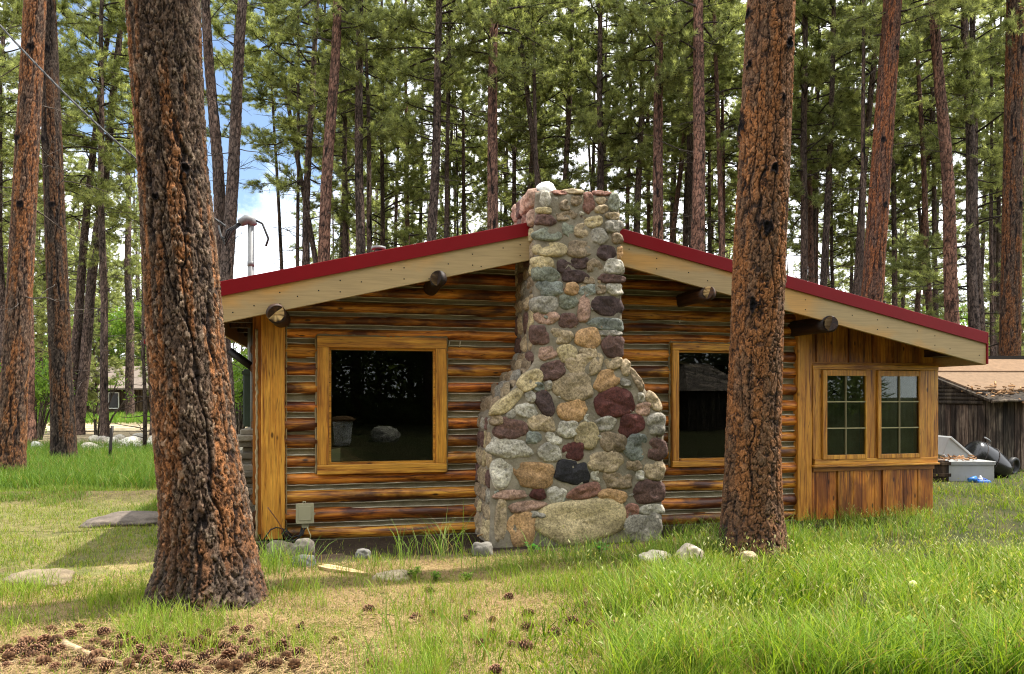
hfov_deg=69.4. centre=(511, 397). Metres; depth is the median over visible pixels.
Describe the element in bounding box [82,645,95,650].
pine cone
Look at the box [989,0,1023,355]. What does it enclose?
pine tree
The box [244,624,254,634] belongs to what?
pine cone
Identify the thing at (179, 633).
pine cone
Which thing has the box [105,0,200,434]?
pine tree
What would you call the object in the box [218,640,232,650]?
pine cone
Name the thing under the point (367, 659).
pine cone
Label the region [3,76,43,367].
pine tree
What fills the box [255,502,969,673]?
grass tussocks
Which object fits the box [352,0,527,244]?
pine tree
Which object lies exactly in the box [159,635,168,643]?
pine cone
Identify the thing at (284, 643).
pine cone
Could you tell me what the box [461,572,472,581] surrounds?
weed
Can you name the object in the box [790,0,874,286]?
pine tree
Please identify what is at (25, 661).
pine cone
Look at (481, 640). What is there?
pine cone
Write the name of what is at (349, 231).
pine tree
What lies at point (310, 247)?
pine tree
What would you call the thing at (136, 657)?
pine cone
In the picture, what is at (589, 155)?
pine tree
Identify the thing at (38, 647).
pine cone
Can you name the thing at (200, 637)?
pine cone
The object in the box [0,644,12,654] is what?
pine cone
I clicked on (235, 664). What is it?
pine cone
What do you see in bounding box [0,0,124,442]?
pine tree
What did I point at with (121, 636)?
pine cone
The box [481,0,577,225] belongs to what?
pine tree
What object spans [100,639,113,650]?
pine cone
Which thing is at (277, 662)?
pine cone
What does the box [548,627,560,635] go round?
pine cone
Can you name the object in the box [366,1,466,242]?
pine tree
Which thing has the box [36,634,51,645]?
pine cone
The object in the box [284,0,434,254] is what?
pine tree
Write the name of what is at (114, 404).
window
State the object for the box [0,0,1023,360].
sky
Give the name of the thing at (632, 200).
pine tree
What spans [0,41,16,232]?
pine tree
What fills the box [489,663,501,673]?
pine cone
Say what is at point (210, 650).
pine cone
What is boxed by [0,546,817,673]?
needle litter
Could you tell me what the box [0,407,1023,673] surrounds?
ground
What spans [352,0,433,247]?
pine tree
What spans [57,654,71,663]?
pine cone
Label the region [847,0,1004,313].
pine tree
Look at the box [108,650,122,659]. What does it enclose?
pine cone
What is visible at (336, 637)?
pine cone
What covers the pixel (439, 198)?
pine tree
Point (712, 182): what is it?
pine tree
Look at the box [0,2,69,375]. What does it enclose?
pine tree
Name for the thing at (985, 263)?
pine tree
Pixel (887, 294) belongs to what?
pine tree
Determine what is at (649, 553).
rock
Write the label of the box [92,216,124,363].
pine tree
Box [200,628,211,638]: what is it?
pine cone
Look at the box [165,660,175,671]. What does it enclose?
pine cone
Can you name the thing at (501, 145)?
pine tree
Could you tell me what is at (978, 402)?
old shed
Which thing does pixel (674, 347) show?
window
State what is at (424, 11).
pine tree
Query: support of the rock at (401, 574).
on the ground at (390, 547)
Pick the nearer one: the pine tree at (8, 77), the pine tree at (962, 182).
the pine tree at (8, 77)
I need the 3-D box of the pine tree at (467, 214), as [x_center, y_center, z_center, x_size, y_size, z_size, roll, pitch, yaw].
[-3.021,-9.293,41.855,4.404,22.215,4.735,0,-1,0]
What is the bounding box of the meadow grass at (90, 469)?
[0,410,157,544]
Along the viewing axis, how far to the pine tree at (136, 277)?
73.98 m
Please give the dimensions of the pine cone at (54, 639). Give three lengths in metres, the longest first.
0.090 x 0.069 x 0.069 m
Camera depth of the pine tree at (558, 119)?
36.83 m
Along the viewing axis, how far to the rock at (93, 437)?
25.23 m
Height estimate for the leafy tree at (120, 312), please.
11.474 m
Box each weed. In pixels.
[407,566,421,577]
[429,570,440,582]
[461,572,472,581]
[525,542,539,551]
[592,542,609,554]
[897,615,951,649]
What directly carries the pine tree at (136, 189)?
on the ground at (390, 547)
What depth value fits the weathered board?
6.23 m
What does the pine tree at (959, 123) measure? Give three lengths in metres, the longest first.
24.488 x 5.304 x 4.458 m
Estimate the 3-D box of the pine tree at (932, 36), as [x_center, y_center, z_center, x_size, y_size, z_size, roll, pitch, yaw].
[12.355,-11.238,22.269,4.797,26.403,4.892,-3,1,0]
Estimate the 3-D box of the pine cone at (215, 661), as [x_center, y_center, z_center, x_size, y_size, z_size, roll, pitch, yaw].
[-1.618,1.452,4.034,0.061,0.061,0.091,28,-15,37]
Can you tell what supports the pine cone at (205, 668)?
on the ground at (390, 547)
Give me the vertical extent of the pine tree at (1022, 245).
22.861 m
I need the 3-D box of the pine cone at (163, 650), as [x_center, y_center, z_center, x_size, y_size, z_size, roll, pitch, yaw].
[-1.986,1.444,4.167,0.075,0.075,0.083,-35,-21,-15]
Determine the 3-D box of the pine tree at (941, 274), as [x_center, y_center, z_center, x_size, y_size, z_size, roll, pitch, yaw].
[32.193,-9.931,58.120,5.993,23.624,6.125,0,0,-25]
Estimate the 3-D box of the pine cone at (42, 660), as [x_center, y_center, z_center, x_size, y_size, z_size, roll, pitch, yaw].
[-2.556,1.440,4.034,0.088,0.080,0.080,15,27,21]
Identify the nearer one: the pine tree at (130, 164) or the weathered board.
the weathered board
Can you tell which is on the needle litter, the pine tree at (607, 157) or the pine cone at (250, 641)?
the pine cone at (250, 641)
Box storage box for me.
[940,454,995,480]
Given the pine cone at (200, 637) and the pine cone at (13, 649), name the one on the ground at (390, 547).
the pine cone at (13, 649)
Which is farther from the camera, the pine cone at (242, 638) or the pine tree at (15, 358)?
the pine tree at (15, 358)
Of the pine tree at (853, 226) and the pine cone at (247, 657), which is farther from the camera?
the pine tree at (853, 226)
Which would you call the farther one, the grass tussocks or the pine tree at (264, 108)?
the pine tree at (264, 108)
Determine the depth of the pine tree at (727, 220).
36.89 m
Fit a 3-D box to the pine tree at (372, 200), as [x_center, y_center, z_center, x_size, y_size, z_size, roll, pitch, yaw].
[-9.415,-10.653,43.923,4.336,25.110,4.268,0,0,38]
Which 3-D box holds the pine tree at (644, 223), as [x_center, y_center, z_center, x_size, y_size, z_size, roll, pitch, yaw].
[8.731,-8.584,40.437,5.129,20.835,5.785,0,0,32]
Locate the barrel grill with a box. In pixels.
[964,437,1012,477]
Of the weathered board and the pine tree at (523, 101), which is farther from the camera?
the pine tree at (523, 101)
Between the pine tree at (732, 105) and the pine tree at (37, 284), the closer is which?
the pine tree at (732, 105)
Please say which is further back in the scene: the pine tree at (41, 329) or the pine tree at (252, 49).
the pine tree at (41, 329)
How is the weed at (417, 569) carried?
on the ground at (390, 547)
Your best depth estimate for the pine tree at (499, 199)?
54.03 m
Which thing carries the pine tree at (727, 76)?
on the ground at (390, 547)
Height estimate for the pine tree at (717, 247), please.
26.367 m
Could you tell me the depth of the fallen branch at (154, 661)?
4.10 m
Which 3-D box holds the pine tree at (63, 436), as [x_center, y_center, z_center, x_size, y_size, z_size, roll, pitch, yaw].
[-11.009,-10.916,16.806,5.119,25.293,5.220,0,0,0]
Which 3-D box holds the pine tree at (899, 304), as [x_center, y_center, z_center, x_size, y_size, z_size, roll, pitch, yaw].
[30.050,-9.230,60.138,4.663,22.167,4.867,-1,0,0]
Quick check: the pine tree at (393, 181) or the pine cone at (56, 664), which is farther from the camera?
the pine tree at (393, 181)
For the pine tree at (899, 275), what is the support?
on the ground at (390, 547)
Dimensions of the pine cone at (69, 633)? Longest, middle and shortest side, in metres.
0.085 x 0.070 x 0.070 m
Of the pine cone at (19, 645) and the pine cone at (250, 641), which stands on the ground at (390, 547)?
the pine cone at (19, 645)
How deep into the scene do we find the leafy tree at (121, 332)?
67.59 m
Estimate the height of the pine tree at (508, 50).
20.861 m
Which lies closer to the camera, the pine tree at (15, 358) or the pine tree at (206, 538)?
the pine tree at (206, 538)
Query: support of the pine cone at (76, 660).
on the ground at (390, 547)
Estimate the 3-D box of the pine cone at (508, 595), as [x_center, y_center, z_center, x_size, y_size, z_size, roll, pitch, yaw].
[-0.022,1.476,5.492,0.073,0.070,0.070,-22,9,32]
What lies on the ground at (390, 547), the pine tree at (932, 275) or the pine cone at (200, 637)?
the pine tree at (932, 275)
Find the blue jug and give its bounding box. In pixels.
[967,476,990,482]
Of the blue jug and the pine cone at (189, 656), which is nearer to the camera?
the pine cone at (189, 656)
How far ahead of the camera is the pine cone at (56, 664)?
3.94 m
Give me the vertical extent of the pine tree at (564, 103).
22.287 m
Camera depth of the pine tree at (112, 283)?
74.53 m
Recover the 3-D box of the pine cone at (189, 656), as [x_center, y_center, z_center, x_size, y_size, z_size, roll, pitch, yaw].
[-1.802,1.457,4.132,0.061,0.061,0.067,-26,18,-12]
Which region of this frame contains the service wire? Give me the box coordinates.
[0,24,225,226]
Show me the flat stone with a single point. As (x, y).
(65, 573)
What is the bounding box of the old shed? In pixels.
[938,356,1023,469]
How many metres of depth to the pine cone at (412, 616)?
4.89 m
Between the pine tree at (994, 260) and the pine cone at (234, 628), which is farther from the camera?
the pine tree at (994, 260)
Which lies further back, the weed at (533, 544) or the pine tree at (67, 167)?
the pine tree at (67, 167)
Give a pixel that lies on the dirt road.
(90, 427)
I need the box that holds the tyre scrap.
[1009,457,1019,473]
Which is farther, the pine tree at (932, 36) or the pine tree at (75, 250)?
the pine tree at (75, 250)
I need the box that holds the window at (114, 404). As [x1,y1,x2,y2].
[98,392,118,408]
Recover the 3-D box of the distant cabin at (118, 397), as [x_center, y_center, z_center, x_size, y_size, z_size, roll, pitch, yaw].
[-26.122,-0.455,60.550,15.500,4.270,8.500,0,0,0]
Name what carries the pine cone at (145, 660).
on the ground at (390, 547)
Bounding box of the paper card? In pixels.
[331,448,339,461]
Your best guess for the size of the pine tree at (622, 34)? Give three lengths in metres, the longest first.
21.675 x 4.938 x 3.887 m
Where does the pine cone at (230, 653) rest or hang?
on the ground at (390, 547)
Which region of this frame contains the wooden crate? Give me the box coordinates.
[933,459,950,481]
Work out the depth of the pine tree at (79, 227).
70.13 m
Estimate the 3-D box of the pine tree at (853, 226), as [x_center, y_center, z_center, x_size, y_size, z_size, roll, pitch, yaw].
[18.313,-8.303,36.790,5.126,20.270,5.892,0,0,-29]
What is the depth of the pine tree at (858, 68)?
33.79 m
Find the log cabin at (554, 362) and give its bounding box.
[218,188,987,547]
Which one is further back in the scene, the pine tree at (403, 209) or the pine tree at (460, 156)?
the pine tree at (403, 209)
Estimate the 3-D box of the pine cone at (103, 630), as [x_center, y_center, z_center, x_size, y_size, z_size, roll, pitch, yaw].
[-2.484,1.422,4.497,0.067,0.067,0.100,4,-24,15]
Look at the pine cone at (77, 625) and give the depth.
4.61 m
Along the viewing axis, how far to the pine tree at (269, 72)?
26.49 m
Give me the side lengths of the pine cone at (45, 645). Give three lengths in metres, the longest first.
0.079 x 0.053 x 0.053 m
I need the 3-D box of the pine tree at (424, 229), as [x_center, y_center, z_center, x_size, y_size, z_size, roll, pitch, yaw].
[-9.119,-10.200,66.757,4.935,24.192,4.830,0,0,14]
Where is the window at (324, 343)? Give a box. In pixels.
[314,334,448,474]
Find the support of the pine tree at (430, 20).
on the ground at (390, 547)
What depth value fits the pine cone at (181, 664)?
3.96 m
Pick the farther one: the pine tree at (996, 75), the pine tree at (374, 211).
the pine tree at (374, 211)
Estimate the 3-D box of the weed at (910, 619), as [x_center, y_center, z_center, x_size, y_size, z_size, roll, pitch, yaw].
[2.394,1.407,4.360,0.252,0.205,0.308,0,0,-14]
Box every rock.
[83,442,97,449]
[89,435,97,440]
[97,436,107,441]
[114,434,125,439]
[121,436,140,443]
[267,540,293,555]
[290,554,315,567]
[292,538,314,557]
[355,548,371,558]
[372,569,411,581]
[471,541,492,556]
[536,181,555,191]
[638,549,670,562]
[676,543,703,560]
[739,551,757,560]
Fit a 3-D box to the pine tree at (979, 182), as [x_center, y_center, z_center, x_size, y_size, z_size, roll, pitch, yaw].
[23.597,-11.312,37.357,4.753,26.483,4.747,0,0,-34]
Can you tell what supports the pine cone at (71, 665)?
on the ground at (390, 547)
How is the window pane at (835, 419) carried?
hanging from the log cabin at (554, 362)
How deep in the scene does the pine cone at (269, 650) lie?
4.21 m
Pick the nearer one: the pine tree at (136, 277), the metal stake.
the metal stake
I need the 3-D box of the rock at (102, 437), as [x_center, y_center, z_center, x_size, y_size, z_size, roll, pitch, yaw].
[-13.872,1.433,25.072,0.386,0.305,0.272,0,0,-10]
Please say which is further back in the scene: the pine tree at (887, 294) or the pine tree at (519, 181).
the pine tree at (887, 294)
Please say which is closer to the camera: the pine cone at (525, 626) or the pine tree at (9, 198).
the pine cone at (525, 626)
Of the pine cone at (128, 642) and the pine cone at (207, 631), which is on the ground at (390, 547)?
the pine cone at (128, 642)
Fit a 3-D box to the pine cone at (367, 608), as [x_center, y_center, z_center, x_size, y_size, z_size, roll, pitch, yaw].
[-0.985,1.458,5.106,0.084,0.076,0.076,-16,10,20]
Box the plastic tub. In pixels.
[938,435,972,458]
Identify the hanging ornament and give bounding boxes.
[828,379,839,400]
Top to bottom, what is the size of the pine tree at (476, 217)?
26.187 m
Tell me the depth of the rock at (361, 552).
6.75 m
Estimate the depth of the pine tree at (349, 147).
35.26 m
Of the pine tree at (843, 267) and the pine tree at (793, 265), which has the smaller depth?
the pine tree at (843, 267)
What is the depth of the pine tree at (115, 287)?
85.05 m
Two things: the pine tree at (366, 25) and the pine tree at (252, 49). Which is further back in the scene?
the pine tree at (252, 49)
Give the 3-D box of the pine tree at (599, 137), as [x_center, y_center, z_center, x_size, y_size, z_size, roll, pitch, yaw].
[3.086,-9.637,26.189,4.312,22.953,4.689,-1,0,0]
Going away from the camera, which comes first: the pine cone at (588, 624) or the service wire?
the pine cone at (588, 624)
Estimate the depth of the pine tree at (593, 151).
37.12 m
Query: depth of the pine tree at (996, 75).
26.60 m
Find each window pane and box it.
[827,376,859,454]
[881,370,913,453]
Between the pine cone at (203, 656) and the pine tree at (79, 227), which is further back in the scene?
the pine tree at (79, 227)
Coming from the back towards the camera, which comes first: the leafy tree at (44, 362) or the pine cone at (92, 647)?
the leafy tree at (44, 362)
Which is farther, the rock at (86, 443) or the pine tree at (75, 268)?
the pine tree at (75, 268)
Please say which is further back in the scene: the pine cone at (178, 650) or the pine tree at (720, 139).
the pine tree at (720, 139)
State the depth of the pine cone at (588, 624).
4.74 m
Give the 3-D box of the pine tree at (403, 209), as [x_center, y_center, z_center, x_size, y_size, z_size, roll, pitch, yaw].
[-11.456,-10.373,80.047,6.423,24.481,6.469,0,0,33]
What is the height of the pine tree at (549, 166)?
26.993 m
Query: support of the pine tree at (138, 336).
on the ground at (390, 547)
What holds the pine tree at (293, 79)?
on the ground at (390, 547)
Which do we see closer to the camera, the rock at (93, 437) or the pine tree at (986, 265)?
the rock at (93, 437)
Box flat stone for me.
[4,568,76,586]
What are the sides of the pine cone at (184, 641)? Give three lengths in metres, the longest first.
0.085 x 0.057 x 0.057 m
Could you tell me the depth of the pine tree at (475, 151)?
36.99 m
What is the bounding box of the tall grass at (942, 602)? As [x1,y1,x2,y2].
[487,469,1023,673]
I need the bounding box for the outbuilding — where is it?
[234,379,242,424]
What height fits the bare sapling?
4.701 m
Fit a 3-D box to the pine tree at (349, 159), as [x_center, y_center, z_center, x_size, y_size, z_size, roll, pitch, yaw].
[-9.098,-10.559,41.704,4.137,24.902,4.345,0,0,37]
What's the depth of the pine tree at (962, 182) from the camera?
41.76 m
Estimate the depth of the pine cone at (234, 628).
4.55 m
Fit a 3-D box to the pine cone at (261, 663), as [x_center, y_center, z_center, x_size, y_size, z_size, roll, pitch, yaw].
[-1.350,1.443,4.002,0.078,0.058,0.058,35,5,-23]
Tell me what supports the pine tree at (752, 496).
on the ground at (390, 547)
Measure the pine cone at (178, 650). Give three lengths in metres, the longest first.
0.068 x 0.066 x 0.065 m
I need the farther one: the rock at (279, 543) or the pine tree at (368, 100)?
the pine tree at (368, 100)
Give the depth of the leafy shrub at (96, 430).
27.48 m
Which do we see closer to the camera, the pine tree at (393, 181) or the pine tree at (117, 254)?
the pine tree at (393, 181)
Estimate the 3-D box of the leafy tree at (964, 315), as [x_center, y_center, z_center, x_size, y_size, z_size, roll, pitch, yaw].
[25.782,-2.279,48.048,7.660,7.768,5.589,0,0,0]
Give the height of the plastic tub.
0.452 m
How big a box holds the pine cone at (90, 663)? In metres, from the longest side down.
0.075 x 0.068 x 0.067 m
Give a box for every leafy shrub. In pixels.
[0,353,74,439]
[37,380,49,433]
[85,372,135,435]
[232,348,247,433]
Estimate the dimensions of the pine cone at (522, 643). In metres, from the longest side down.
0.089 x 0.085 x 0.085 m
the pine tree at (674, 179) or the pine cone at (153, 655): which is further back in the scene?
the pine tree at (674, 179)
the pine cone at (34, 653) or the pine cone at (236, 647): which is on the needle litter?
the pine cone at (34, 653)
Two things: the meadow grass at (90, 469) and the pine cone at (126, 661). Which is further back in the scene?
the meadow grass at (90, 469)
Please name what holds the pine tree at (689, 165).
on the ground at (390, 547)
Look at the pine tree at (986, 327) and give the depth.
52.36 m
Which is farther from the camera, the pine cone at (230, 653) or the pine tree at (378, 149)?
the pine tree at (378, 149)
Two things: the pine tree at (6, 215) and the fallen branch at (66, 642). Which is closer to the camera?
the fallen branch at (66, 642)
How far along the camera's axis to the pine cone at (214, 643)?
4.32 m
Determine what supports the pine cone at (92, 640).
on the ground at (390, 547)
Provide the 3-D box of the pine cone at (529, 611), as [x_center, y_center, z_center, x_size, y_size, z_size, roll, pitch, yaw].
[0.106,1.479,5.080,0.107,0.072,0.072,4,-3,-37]
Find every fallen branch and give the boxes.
[0,653,79,663]
[60,639,151,667]
[127,653,220,664]
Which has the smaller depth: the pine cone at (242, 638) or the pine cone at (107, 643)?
the pine cone at (107, 643)
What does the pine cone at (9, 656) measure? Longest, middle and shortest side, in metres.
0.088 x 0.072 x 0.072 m
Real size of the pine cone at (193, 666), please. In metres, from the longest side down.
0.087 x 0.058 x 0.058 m
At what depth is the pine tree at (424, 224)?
69.78 m
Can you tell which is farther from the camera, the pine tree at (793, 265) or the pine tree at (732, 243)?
the pine tree at (793, 265)
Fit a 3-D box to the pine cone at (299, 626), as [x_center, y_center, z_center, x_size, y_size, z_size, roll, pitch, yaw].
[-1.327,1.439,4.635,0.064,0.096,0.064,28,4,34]
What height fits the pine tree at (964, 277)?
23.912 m
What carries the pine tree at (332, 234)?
on the ground at (390, 547)
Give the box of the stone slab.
[79,511,157,527]
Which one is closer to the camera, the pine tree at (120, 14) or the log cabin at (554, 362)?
the log cabin at (554, 362)
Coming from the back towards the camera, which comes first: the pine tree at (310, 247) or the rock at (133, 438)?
the pine tree at (310, 247)
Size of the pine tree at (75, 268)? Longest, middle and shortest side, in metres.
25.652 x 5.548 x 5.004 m
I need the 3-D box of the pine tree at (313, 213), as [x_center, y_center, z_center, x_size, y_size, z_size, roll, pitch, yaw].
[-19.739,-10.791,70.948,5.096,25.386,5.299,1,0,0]
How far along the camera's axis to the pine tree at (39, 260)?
70.60 m
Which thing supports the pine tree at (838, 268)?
on the ground at (390, 547)
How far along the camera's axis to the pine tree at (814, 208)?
31.93 m
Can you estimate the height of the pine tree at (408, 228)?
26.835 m
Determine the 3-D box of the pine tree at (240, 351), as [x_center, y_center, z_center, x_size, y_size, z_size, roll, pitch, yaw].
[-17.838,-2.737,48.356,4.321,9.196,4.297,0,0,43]
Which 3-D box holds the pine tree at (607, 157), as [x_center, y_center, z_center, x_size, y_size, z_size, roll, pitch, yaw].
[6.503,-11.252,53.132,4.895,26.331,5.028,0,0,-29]
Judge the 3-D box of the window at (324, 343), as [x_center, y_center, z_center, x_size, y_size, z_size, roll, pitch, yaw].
[-1.376,0.061,7.875,1.406,1.467,0.170,0,0,-13]
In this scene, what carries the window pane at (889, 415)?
hanging from the log cabin at (554, 362)
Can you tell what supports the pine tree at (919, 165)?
on the ground at (390, 547)
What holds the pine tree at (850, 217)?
on the ground at (390, 547)
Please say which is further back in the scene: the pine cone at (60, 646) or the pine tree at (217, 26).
the pine tree at (217, 26)
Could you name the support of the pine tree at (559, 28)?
on the ground at (390, 547)
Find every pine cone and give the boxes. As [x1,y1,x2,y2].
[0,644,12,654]
[0,651,15,661]
[0,661,12,670]
[2,647,20,655]
[14,642,27,650]
[14,647,26,658]
[17,658,31,668]
[18,635,35,646]
[22,649,39,659]
[27,643,43,654]
[35,655,51,669]
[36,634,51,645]
[39,642,47,649]
[44,646,61,656]
[45,625,57,634]
[48,634,63,645]
[49,662,61,672]
[53,643,66,654]
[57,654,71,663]
[63,662,75,670]
[64,629,77,640]
[71,655,88,666]
[74,623,88,633]
[81,657,97,669]
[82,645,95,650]
[88,637,100,645]
[88,648,106,658]
[97,626,111,637]
[98,660,114,672]
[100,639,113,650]
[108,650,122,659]
[112,640,125,649]
[115,630,129,640]
[123,657,135,669]
[126,636,140,646]
[131,644,147,655]
[132,654,142,662]
[140,655,152,665]
[142,634,152,642]
[147,653,157,660]
[154,648,166,660]
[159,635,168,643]
[161,643,172,652]
[161,654,173,663]
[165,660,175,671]
[172,645,184,654]
[173,659,189,673]
[176,630,185,638]
[181,637,192,645]
[184,653,193,662]
[185,663,200,673]
[191,635,206,650]
[196,652,209,663]
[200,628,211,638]
[202,666,211,673]
[206,648,216,655]
[209,659,219,669]
[211,639,220,649]
[216,659,229,673]
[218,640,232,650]
[220,648,236,661]
[229,625,238,634]
[229,645,239,652]
[229,659,243,673]
[237,635,248,644]
[238,651,254,664]
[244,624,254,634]
[248,637,260,648]
[253,647,264,658]
[256,660,269,670]
[264,647,270,656]
[265,630,275,640]
[268,657,282,669]
[274,639,289,653]
[280,650,291,662]
[281,634,296,639]
[288,658,300,672]
[291,646,304,657]
[295,621,304,633]
[329,636,338,644]
[362,604,373,612]
[364,657,379,671]
[409,611,421,621]
[460,614,469,622]
[475,638,483,646]
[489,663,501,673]
[504,592,513,599]
[507,640,516,646]
[518,639,532,650]
[521,608,534,617]
[521,621,533,631]
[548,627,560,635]
[565,615,578,625]
[584,620,595,632]
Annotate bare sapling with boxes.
[92,283,151,447]
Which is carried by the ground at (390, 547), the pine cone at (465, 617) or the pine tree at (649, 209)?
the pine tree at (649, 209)
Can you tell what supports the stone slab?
on the ground at (390, 547)
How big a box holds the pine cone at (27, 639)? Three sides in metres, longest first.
0.100 x 0.076 x 0.076 m
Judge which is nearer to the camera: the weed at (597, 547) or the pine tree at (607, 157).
the weed at (597, 547)
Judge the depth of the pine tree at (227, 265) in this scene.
22.36 m
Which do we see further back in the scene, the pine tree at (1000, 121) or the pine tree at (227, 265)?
the pine tree at (1000, 121)
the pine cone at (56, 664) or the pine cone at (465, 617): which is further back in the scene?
the pine cone at (465, 617)
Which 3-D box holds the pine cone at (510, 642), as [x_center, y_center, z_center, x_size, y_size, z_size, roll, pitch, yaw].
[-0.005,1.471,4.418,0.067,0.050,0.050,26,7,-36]
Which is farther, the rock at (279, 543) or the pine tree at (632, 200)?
the pine tree at (632, 200)
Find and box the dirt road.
[45,424,246,430]
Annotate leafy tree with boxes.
[34,334,49,408]
[46,317,145,365]
[108,301,146,365]
[231,340,247,377]
[905,304,967,325]
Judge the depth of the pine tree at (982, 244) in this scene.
40.49 m
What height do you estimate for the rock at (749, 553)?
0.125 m
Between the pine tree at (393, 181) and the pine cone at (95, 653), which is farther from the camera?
the pine tree at (393, 181)
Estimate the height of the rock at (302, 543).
0.286 m
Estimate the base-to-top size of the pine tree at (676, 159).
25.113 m
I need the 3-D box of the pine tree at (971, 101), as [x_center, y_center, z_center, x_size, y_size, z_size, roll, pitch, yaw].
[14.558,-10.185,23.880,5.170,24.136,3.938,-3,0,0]
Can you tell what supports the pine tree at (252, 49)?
on the ground at (390, 547)
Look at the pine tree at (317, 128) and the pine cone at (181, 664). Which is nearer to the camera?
the pine cone at (181, 664)
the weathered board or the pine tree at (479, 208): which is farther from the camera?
the pine tree at (479, 208)
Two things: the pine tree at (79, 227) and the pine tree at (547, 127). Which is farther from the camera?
the pine tree at (79, 227)
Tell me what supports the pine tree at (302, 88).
on the ground at (390, 547)
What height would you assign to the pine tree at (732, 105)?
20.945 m
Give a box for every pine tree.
[0,0,66,305]
[0,0,89,472]
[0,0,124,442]
[0,0,138,436]
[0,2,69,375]
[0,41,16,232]
[2,79,69,349]
[2,87,45,293]
[2,89,46,338]
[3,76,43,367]
[9,150,80,405]
[33,36,112,361]
[34,0,121,460]
[34,104,99,384]
[34,234,47,357]
[35,0,138,400]
[59,0,139,434]
[66,192,97,341]
[68,200,98,361]
[69,159,123,365]
[69,196,111,357]
[71,294,124,415]
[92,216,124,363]
[94,36,141,415]
[95,211,134,363]
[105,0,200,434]
[106,213,125,359]
[110,252,123,351]
[111,199,146,365]
[116,170,141,364]
[117,223,141,309]
[119,178,141,353]
[125,0,268,616]
[129,309,148,394]
[201,0,261,430]
[201,0,270,254]
[201,0,342,262]
[204,0,279,374]
[222,4,323,271]
[225,0,379,265]
[232,341,247,366]
[234,0,370,266]
[270,0,399,261]
[271,0,373,263]
[283,3,380,259]
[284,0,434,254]
[289,156,318,262]
[293,212,316,262]
[302,9,379,256]
[308,2,370,244]
[311,0,394,263]
[312,158,366,259]
[317,3,410,256]
[326,41,379,247]
[330,0,444,254]
[334,182,354,257]
[340,169,373,251]
[348,0,461,248]
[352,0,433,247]
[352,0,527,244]
[353,40,418,241]
[355,169,392,249]
[363,151,394,250]
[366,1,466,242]
[374,182,400,244]
[380,0,484,238]
[388,199,418,246]
[390,161,428,246]
[392,0,482,240]
[416,155,443,242]
[419,30,479,232]
[421,14,484,235]
[422,6,510,234]
[425,138,461,236]
[430,90,486,235]
[433,0,575,230]
[434,1,570,233]
[438,114,484,233]
[458,27,563,227]
[459,0,562,200]
[460,0,528,232]
[468,0,580,194]
[471,39,539,210]
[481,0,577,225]
[484,157,510,227]
[497,1,612,196]
[506,0,627,191]
[507,35,579,214]
[509,23,572,170]
[519,18,594,161]
[531,8,614,186]
[538,0,653,227]
[554,0,654,191]
[556,0,619,189]
[571,4,639,192]
[573,0,679,229]
[585,61,634,191]
[590,0,744,243]
[591,0,688,232]
[593,2,680,235]
[619,94,679,236]
[621,0,746,251]
[629,0,729,248]
[639,0,744,242]
[640,95,717,244]
[643,0,745,257]
[644,0,741,242]
[645,17,720,242]
[652,2,743,253]
[663,2,744,246]
[663,3,796,253]
[669,31,739,258]
[669,75,735,251]
[678,126,731,256]
[705,68,742,247]
[714,196,735,259]
[716,0,795,559]
[725,0,850,289]
[725,181,736,258]
[726,3,822,239]
[736,0,877,282]
[786,196,799,276]
[787,90,844,252]
[788,0,864,288]
[789,4,877,279]
[789,24,896,283]
[789,25,860,289]
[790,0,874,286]
[807,0,918,293]
[818,60,901,293]
[818,188,849,290]
[821,44,931,297]
[822,0,904,295]
[826,0,972,309]
[834,199,856,291]
[839,11,956,313]
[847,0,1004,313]
[851,1,958,306]
[853,173,906,307]
[858,0,987,323]
[865,0,998,316]
[866,30,950,314]
[869,0,1021,355]
[871,0,1023,352]
[883,142,931,310]
[885,197,913,306]
[889,8,997,315]
[897,153,967,319]
[902,24,994,289]
[922,185,966,322]
[929,63,1004,320]
[935,9,1004,329]
[945,0,1023,330]
[951,0,1022,355]
[952,1,1023,354]
[956,126,1023,351]
[960,34,1003,347]
[962,207,989,310]
[966,84,1023,352]
[976,5,1003,355]
[978,34,1004,196]
[984,276,1023,355]
[985,251,1023,352]
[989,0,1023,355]
[1001,206,1023,287]
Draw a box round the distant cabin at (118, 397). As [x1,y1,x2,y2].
[86,366,149,414]
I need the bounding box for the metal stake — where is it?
[108,426,113,455]
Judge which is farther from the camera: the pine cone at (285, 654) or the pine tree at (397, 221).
the pine tree at (397, 221)
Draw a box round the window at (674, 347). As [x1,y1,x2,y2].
[668,341,729,466]
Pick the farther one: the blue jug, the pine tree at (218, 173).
the pine tree at (218, 173)
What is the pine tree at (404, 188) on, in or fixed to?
on the ground at (390, 547)
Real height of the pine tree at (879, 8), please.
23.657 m
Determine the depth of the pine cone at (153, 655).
4.10 m
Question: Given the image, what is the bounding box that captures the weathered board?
[318,564,368,575]
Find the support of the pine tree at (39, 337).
on the ground at (390, 547)
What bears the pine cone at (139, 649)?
on the ground at (390, 547)
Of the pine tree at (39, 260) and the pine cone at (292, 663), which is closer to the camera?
the pine cone at (292, 663)
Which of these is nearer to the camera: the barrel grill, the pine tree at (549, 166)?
the barrel grill
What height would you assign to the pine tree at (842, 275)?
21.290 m
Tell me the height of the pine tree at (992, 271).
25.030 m

